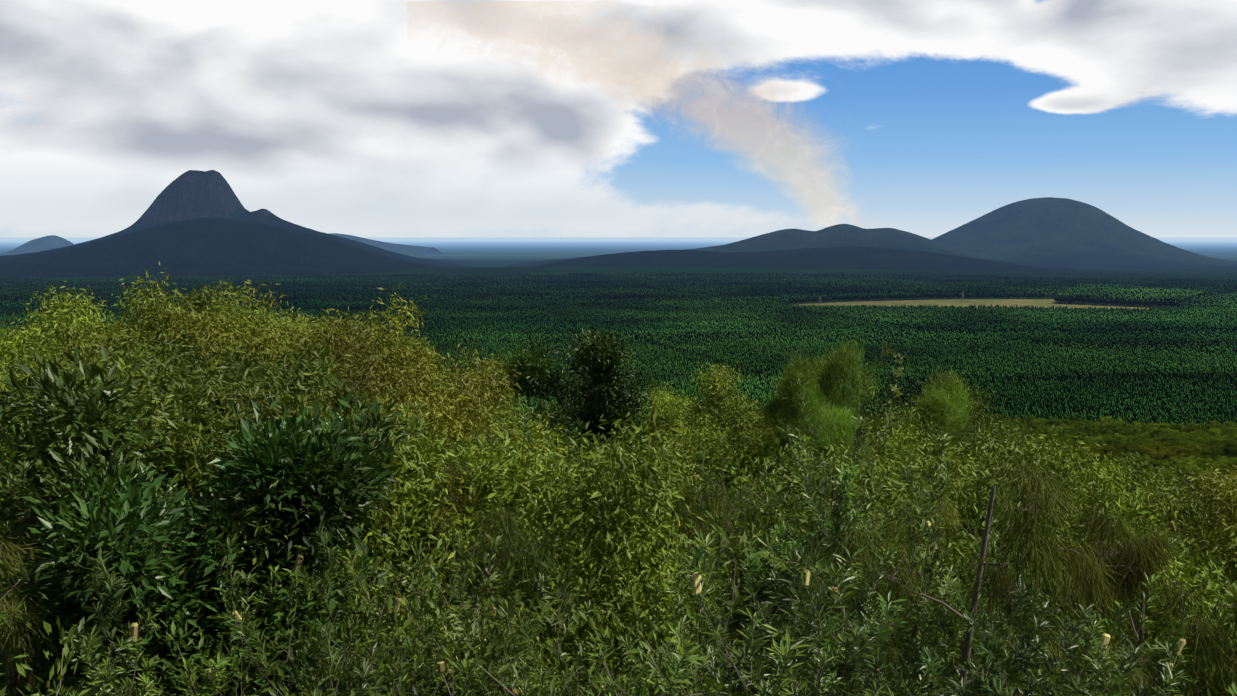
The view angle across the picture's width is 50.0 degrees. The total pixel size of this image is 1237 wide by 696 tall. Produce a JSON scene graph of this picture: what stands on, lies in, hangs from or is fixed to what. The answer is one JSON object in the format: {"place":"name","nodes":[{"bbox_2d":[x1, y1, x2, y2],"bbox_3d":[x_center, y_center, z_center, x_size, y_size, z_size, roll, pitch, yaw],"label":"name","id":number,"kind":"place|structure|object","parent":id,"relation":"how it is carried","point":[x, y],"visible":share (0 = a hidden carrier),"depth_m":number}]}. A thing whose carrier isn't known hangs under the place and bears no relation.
{"place":"outdoors","nodes":[
{"label":"outdoors","id":0,"kind":"place"},
{"bbox_2d":[0,235,73,255],"bbox_3d":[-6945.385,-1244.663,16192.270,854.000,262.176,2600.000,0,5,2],"label":"distant mountain","id":1,"kind":"structure","parent":0,"point":[49,242],"depth_m":15859.90},
{"bbox_2d":[0,170,470,289],"bbox_3d":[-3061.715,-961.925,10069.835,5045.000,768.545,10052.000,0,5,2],"label":"mountain crag","id":2,"kind":"object","parent":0,"point":[191,194],"depth_m":9861.77},
{"bbox_2d":[0,218,471,283],"bbox_3d":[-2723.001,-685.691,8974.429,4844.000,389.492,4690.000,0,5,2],"label":"foothills","id":3,"kind":"structure","parent":0,"point":[210,247],"depth_m":8235.39},
{"bbox_2d":[328,233,447,255],"bbox_3d":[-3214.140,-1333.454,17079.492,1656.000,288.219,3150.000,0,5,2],"label":"mountain ridge","id":4,"kind":"structure","parent":0,"point":[410,250],"depth_m":16810.80},
{"bbox_2d":[0,237,1236,691],"bbox_3d":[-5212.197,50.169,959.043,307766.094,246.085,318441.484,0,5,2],"label":"terrain","id":5,"kind":"structure","parent":0,"point":[488,255],"depth_m":15655.49},
{"bbox_2d":[0,262,1236,695],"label":"shrubs","id":6,"kind":"object","parent":5,"relation":"on","point":[200,500],"visible":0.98,"depth_m":13.28},
{"bbox_2d":[0,0,1236,237],"label":"sky","id":7,"kind":"structure","parent":0,"point":[359,118]},
{"bbox_2d":[413,1,857,227],"bbox_3d":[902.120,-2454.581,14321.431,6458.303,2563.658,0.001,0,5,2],"label":"smoke plume","id":8,"kind":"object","parent":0,"point":[759,134],"depth_m":14307.33},
{"bbox_2d":[505,224,1075,269],"bbox_3d":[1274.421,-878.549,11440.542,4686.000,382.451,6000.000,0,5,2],"label":"hills","id":9,"kind":"structure","parent":0,"point":[843,235],"depth_m":11000.75},
{"bbox_2d":[530,247,1073,270],"bbox_3d":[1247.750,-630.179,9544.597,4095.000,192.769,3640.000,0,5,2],"label":"hill","id":10,"kind":"structure","parent":0,"point":[860,258],"depth_m":9054.46},
{"bbox_2d":[799,299,1156,309],"bbox_3d":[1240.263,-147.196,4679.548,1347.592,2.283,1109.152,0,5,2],"label":"open field","id":11,"kind":"structure","parent":0,"point":[1046,303],"depth_m":4873.37},
{"bbox_2d":[932,197,1236,269],"bbox_3d":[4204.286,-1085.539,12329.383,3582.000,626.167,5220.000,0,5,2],"label":"mountain","id":12,"kind":"structure","parent":0,"point":[1059,232],"depth_m":11465.98}
]}

